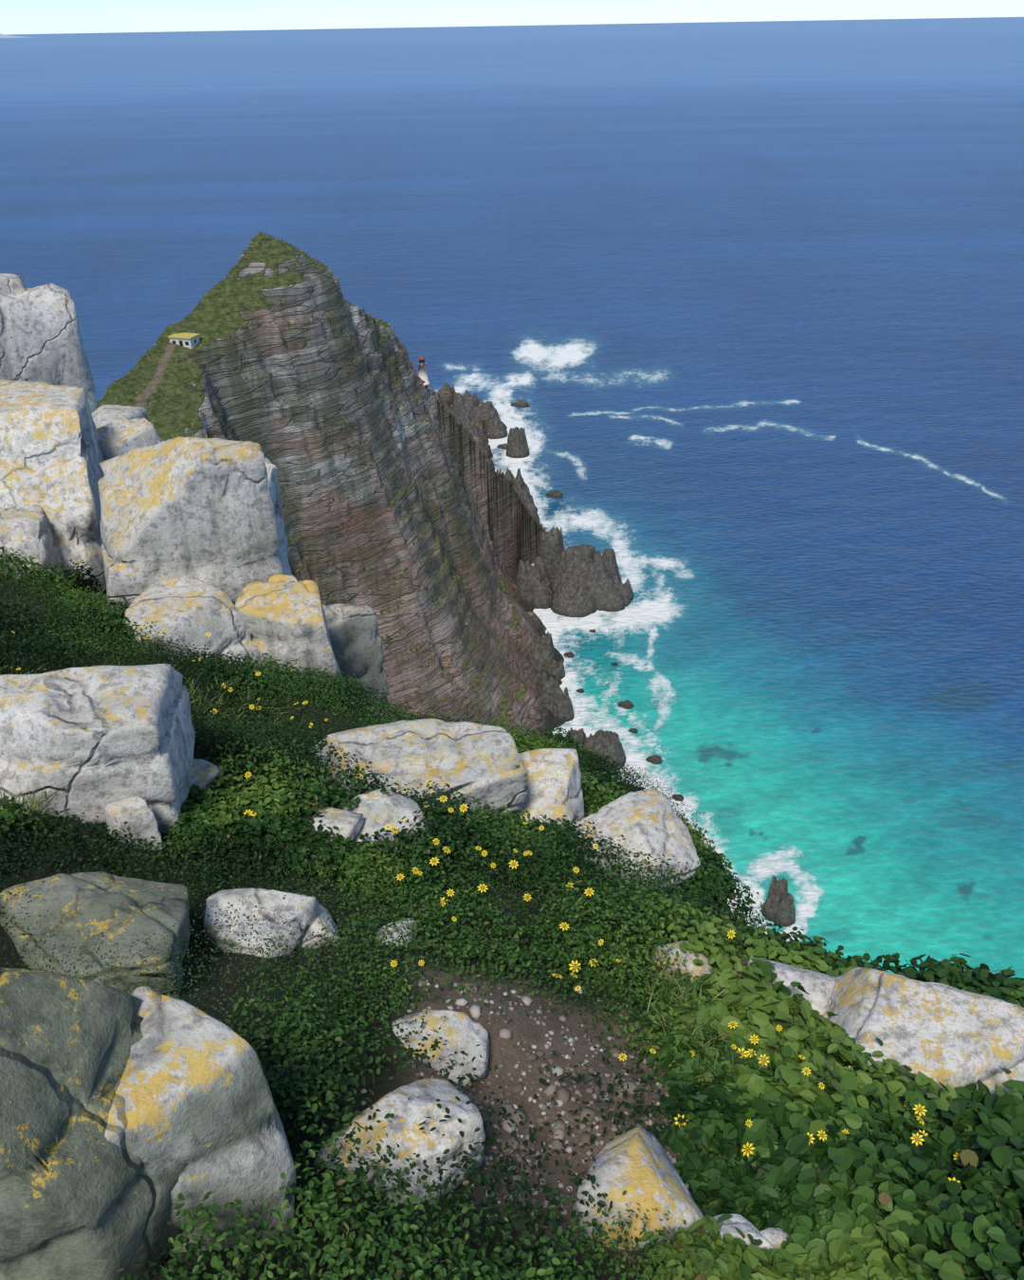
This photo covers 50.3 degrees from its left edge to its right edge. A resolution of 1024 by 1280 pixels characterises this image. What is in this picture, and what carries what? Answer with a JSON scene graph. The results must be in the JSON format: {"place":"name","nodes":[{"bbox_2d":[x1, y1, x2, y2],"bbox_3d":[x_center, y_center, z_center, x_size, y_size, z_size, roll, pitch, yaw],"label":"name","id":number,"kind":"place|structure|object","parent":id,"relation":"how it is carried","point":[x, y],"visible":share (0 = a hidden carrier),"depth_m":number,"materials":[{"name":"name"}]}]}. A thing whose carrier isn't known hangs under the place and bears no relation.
{"place":"outdoors","nodes":[
{"label":"outdoors","id":0,"kind":"place"},
{"bbox_2d":[0,34,37,37],"bbox_3d":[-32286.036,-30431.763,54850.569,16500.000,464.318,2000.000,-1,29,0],"label":"distant land","id":1,"kind":"structure","parent":0,"point":[5,36],"depth_m":55400.13,"materials":[{"name":"blue"}]},
{"bbox_2d":[269,1063,300,1082],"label":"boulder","id":2,"kind":"object","parent":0,"point":[288,1071],"visible":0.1,"depth_m":3.70,"materials":[{"name":"grey stone"}]},
{"bbox_2d":[96,231,565,739],"bbox_3d":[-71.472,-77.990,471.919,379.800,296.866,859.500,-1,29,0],"label":"promontory","id":3,"kind":"structure","parent":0,"point":[411,523],"depth_m":384.94,"materials":[{"name":"brown stone"}]},
{"bbox_2d":[167,332,200,349],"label":"hut","id":4,"kind":"object","parent":3,"relation":"on","point":[191,340],"visible":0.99,"depth_m":333.59,"materials":[{"name":"grey paint"}]},
{"bbox_2d":[417,355,429,384],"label":"lighthouse","id":5,"kind":"object","parent":3,"relation":"on","point":[422,370],"visible":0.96,"depth_m":459.08,"materials":[{"name":"beige paint"}]},
{"bbox_2d":[504,467,540,524],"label":"shore rock","id":6,"kind":"object","parent":3,"relation":"on","point":[521,486],"visible":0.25,"depth_m":613.76,"materials":[{"name":"grey stone"}]},
{"bbox_2d":[514,556,553,609],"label":"shore rock","id":7,"kind":"object","parent":3,"relation":"on","point":[533,584],"visible":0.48,"depth_m":531.44,"materials":[{"name":"grey stone"}]},
{"bbox_2d":[528,631,565,679],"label":"shore rock","id":8,"kind":"object","parent":3,"relation":"on","point":[541,654],"visible":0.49,"depth_m":473.12,"materials":[{"name":"grey stone"}]},
{"bbox_2d":[536,526,630,617],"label":"rock","id":9,"kind":"object","parent":3,"relation":"on","point":[584,579],"visible":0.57,"depth_m":529.32,"materials":[{"name":"grey stone"}]},
{"bbox_2d":[0,577,744,1279],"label":"ground","id":10,"kind":"structure","parent":0,"point":[506,1053],"depth_m":4.26,"materials":[{"name":"brown soil"}]},
{"bbox_2d":[0,503,64,581],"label":"boulder","id":11,"kind":"object","parent":10,"relation":"on","point":[26,529],"visible":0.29,"depth_m":10.26,"materials":[{"name":"grey stone"}]},
{"bbox_2d":[0,273,97,413],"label":"boulder","id":12,"kind":"object","parent":10,"relation":"on","point":[41,339],"visible":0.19,"depth_m":14.08,"materials":[{"name":"grey stone"}]},
{"bbox_2d":[0,378,106,589],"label":"boulder","id":13,"kind":"object","parent":10,"relation":"on","point":[51,458],"visible":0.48,"depth_m":10.79,"materials":[{"name":"grey stone"}]},
{"bbox_2d":[0,967,188,1279],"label":"boulder","id":14,"kind":"object","parent":10,"relation":"on","point":[82,1197],"visible":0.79,"depth_m":2.64,"materials":[{"name":"grey stone"}]},
{"bbox_2d":[0,871,190,997],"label":"boulder","id":15,"kind":"object","parent":10,"relation":"on","point":[90,906],"visible":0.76,"depth_m":4.08,"materials":[{"name":"grey stone"}]},
{"bbox_2d":[0,663,195,832],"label":"boulder","id":16,"kind":"object","parent":10,"relation":"on","point":[97,739],"visible":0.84,"depth_m":5.32,"materials":[{"name":"grey stone"}]},
{"bbox_2d":[91,404,147,428],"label":"boulder","id":17,"kind":"object","parent":10,"relation":"on","point":[102,415],"visible":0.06,"depth_m":13.07,"materials":[{"name":"grey stone"}]},
{"bbox_2d":[96,417,162,460],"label":"boulder","id":18,"kind":"object","parent":10,"relation":"on","point":[120,437],"visible":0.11,"depth_m":12.00,"materials":[{"name":"grey stone"}]},
{"bbox_2d":[104,795,162,851],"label":"boulder","id":19,"kind":"object","parent":10,"relation":"on","point":[136,813],"visible":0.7,"depth_m":5.26,"materials":[{"name":"grey stone"}]},
{"bbox_2d":[98,437,282,618],"bbox_3d":[-3.132,-0.728,10.423,1.757,2.600,1.437,-10,31,-16],"label":"boulder","id":20,"kind":"object","parent":10,"relation":"on","point":[197,508],"visible":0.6,"depth_m":9.61,"materials":[{"name":"grey stone"}]},
{"bbox_2d":[124,577,263,676],"bbox_3d":[-2.780,0.092,9.676,1.232,1.113,1.104,-16,33,-24],"label":"boulder","id":21,"kind":"object","parent":10,"relation":"on","point":[189,610],"visible":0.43,"depth_m":9.30,"materials":[{"name":"grey stone"}]},
{"bbox_2d":[104,986,296,1252],"bbox_3d":[-0.951,1.474,3.080,0.639,0.964,0.471,-10,31,-15],"label":"boulder","id":22,"kind":"object","parent":10,"relation":"on","point":[193,1090],"visible":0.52,"depth_m":2.88,"materials":[{"name":"grey stone"}]},
{"bbox_2d":[189,758,221,793],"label":"boulder","id":23,"kind":"object","parent":10,"relation":"on","point":[204,773],"visible":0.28,"depth_m":6.04,"materials":[{"name":"grey stone"}]},
{"bbox_2d":[203,888,319,958],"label":"boulder","id":24,"kind":"object","parent":10,"relation":"on","point":[306,913],"visible":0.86,"depth_m":4.66,"materials":[{"name":"grey stone"}]},
{"bbox_2d":[264,457,292,575],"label":"boulder","id":25,"kind":"object","parent":10,"relation":"on","point":[272,479],"visible":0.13,"depth_m":11.02,"materials":[{"name":"grey stone"}]},
{"bbox_2d":[235,573,343,698],"bbox_3d":[-1.989,0.150,9.946,0.915,1.350,0.756,-1,29,0],"label":"boulder","id":26,"kind":"object","parent":10,"relation":"on","point":[283,616],"visible":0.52,"depth_m":9.54,"materials":[{"name":"grey stone"}]},
{"bbox_2d":[296,895,341,948],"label":"boulder","id":27,"kind":"object","parent":10,"relation":"on","point":[315,926],"visible":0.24,"depth_m":4.76,"materials":[{"name":"grey stone"}]},
{"bbox_2d":[313,1137,345,1169],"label":"boulder","id":28,"kind":"object","parent":10,"relation":"on","point":[323,1152],"visible":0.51,"depth_m":3.40,"materials":[{"name":"grey stone"}]},
{"bbox_2d":[306,805,364,848],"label":"rock","id":29,"kind":"object","parent":10,"relation":"on","point":[347,823],"visible":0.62,"depth_m":5.89,"materials":[{"name":"grey stone"}]},
{"bbox_2d":[322,603,391,721],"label":"boulder","id":30,"kind":"object","parent":10,"relation":"on","point":[356,641],"visible":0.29,"depth_m":10.85,"materials":[{"name":"grey stone"}]},
{"bbox_2d":[343,787,428,853],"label":"boulder","id":31,"kind":"object","parent":10,"relation":"on","point":[378,809],"visible":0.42,"depth_m":6.10,"materials":[{"name":"grey stone"}]},
{"bbox_2d":[376,917,417,946],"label":"boulder","id":32,"kind":"object","parent":10,"relation":"on","point":[395,935],"visible":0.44,"depth_m":4.83,"materials":[{"name":"grey stone"}]},
{"bbox_2d":[332,1078,485,1204],"bbox_3d":[-0.355,1.621,3.544,0.530,0.196,0.405,-20,35,-30],"label":"boulder","id":33,"kind":"object","parent":10,"relation":"on","point":[407,1135],"visible":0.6,"depth_m":3.49,"materials":[{"name":"grey stone"}]},
{"bbox_2d":[0,573,834,1097],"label":"grass","id":34,"kind":"structure","parent":10,"relation":"on","point":[36,803],"depth_m":5.20,"materials":[{"name":"green plant"}]},
{"bbox_2d":[308,717,528,822],"bbox_3d":[-0.629,0.835,7.194,1.300,0.396,1.037,-11,31,-16],"label":"boulder","id":35,"kind":"object","parent":10,"relation":"on","point":[484,762],"visible":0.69,"depth_m":7.00,"materials":[{"name":"grey stone"}]},
{"bbox_2d":[391,1009,489,1085],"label":"boulder","id":36,"kind":"object","parent":10,"relation":"on","point":[464,1032],"visible":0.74,"depth_m":4.06,"materials":[{"name":"grey stone"}]},
{"bbox_2d":[13,560,960,1193],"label":"flowers","id":37,"kind":"object","parent":10,"relation":"on","point":[563,926],"visible":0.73,"depth_m":4.73,"materials":[{"name":"yellow plant"}]},
{"bbox_2d":[0,546,1023,1279],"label":"vegetation","id":38,"kind":"object","parent":10,"relation":"on","point":[868,1197],"visible":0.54,"depth_m":4.41,"materials":[{"name":"green plant"}]},
{"bbox_2d":[360,944,710,1266],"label":"pebbles","id":39,"kind":"object","parent":10,"relation":"on","point":[562,1093],"visible":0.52,"depth_m":4.02,"materials":[{"name":"grey stone"}]},
{"bbox_2d":[506,748,584,827],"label":"boulder","id":40,"kind":"object","parent":10,"relation":"on","point":[554,784],"visible":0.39,"depth_m":7.30,"materials":[{"name":"grey stone"}]},
{"bbox_2d":[570,787,700,889],"bbox_3d":[0.803,1.329,7.080,0.755,0.376,0.651,-15,32,-23],"label":"boulder","id":41,"kind":"object","parent":10,"relation":"on","point":[648,822],"visible":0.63,"depth_m":7.01,"materials":[{"name":"grey stone"}]},
{"bbox_2d":[573,1126,704,1250],"bbox_3d":[0.385,1.800,3.571,0.404,0.224,0.373,-11,31,-18],"label":"boulder","id":42,"kind":"object","parent":10,"relation":"on","point":[636,1164],"visible":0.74,"depth_m":3.47,"materials":[{"name":"stone"}]},
{"bbox_2d":[650,940,712,983],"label":"rock","id":43,"kind":"object","parent":10,"relation":"on","point":[703,957],"visible":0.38,"depth_m":5.19,"materials":[{"name":"grey stone"}]},
{"bbox_2d":[692,1213,774,1250],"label":"rock","id":44,"kind":"object","parent":10,"relation":"on","point":[744,1225],"visible":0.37,"depth_m":3.48,"materials":[{"name":"grey stone"}]},
{"bbox_2d":[759,1226,790,1248],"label":"boulder","id":45,"kind":"object","parent":10,"relation":"on","point":[776,1237],"visible":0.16,"depth_m":3.50,"materials":[{"name":"grey stone"}]},
{"bbox_2d":[747,956,836,1016],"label":"boulder","id":46,"kind":"object","parent":10,"relation":"on","point":[818,987],"visible":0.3,"depth_m":5.28,"materials":[{"name":"grey stone"}]},
{"bbox_2d":[822,967,1023,1095],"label":"boulder","id":47,"kind":"object","parent":10,"relation":"on","point":[944,1034],"visible":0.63,"depth_m":4.76,"materials":[{"name":"grey stone"}]},
{"bbox_2d":[1004,1076,1023,1093],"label":"boulder","id":48,"kind":"object","parent":10,"relation":"on","point":[1007,1089],"visible":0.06,"depth_m":4.70,"materials":[{"name":"grey stone"}]},
{"bbox_2d":[0,17,1023,978],"bbox_3d":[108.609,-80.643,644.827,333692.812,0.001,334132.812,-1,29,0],"label":"sea","id":49,"kind":"structure","parent":0,"point":[731,313],"depth_m":1073.11,"materials":[{"name":"blue liquid"}]},
{"bbox_2d":[451,389,500,427],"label":"rock","id":50,"kind":"object","parent":49,"relation":"in","point":[466,411],"visible":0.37,"depth_m":770.61,"materials":[{"name":"grey stone"}]},
{"bbox_2d":[483,416,508,438],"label":"rock","id":51,"kind":"object","parent":49,"relation":"in","point":[495,428],"visible":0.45,"depth_m":750.73,"materials":[{"name":"grey stone"}]},
{"bbox_2d":[496,443,507,449],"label":"rock","id":52,"kind":"object","parent":49,"relation":"in","point":[502,446],"visible":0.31,"depth_m":732.74,"materials":[{"name":"grey stone"}]},
{"bbox_2d":[505,426,530,457],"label":"sea stack","id":53,"kind":"object","parent":49,"relation":"on","point":[517,447],"visible":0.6,"depth_m":715.67,"materials":[{"name":"grey stone"}]},
{"bbox_2d":[510,399,529,407],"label":"rock","id":54,"kind":"object","parent":49,"relation":"in","point":[521,403],"visible":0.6,"depth_m":812.67,"materials":[{"name":"grey stone"}]},
{"bbox_2d":[546,490,563,497],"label":"rock","id":55,"kind":"object","parent":49,"relation":"in","point":[556,494],"visible":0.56,"depth_m":657.56,"materials":[{"name":"grey stone"}]},
{"bbox_2d":[537,672,574,722],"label":"shore rock","id":56,"kind":"object","parent":49,"relation":"in","point":[555,700],"visible":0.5,"depth_m":443.97,"materials":[{"name":"grey stone"}]},
{"bbox_2d":[563,651,574,658],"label":"rock","id":57,"kind":"object","parent":49,"relation":"in","point":[569,654],"visible":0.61,"depth_m":491.24,"materials":[{"name":"grey stone"}]},
{"bbox_2d":[566,727,585,748],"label":"shore rock","id":58,"kind":"object","parent":49,"relation":"on","point":[581,737],"visible":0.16,"depth_m":424.46,"materials":[{"name":"grey stone"}]},
{"bbox_2d":[576,688,584,693],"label":"rock bit","id":59,"kind":"object","parent":49,"relation":"in","point":[580,690],"visible":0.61,"depth_m":465.07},
{"bbox_2d":[583,729,626,771],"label":"rock","id":60,"kind":"object","parent":49,"relation":"in","point":[602,741],"visible":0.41,"depth_m":416.01,"materials":[{"name":"grey stone"}]},
{"bbox_2d":[615,578,634,601],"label":"rock","id":61,"kind":"object","parent":49,"relation":"in","point":[627,584],"visible":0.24,"depth_m":537.07,"materials":[{"name":"grey stone"}]},
{"bbox_2d":[617,699,633,709],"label":"rock","id":62,"kind":"object","parent":49,"relation":"in","point":[627,704],"visible":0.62,"depth_m":454.35,"materials":[{"name":"grey stone"}]},
{"bbox_2d":[628,728,638,733],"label":"rock","id":63,"kind":"object","parent":49,"relation":"in","point":[633,730],"visible":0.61,"depth_m":438.38,"materials":[{"name":"grey stone"}]},
{"bbox_2d":[645,754,662,764],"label":"rock","id":64,"kind":"object","parent":49,"relation":"in","point":[655,759],"visible":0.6,"depth_m":420.16,"materials":[{"name":"grey stone"}]},
{"bbox_2d":[671,793,684,801],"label":"rock","id":65,"kind":"object","parent":49,"relation":"in","point":[680,797],"visible":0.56,"depth_m":399.84,"materials":[{"name":"grey stone"}]},
{"bbox_2d":[761,876,795,927],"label":"rock","id":66,"kind":"object","parent":49,"relation":"in","point":[779,900],"visible":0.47,"depth_m":344.33,"materials":[{"name":"grey stone"}]},
{"bbox_2d":[0,0,1023,34],"label":"sky","id":67,"kind":"structure","parent":0,"point":[16,16],"materials":[{"name":"white"}]}
]}

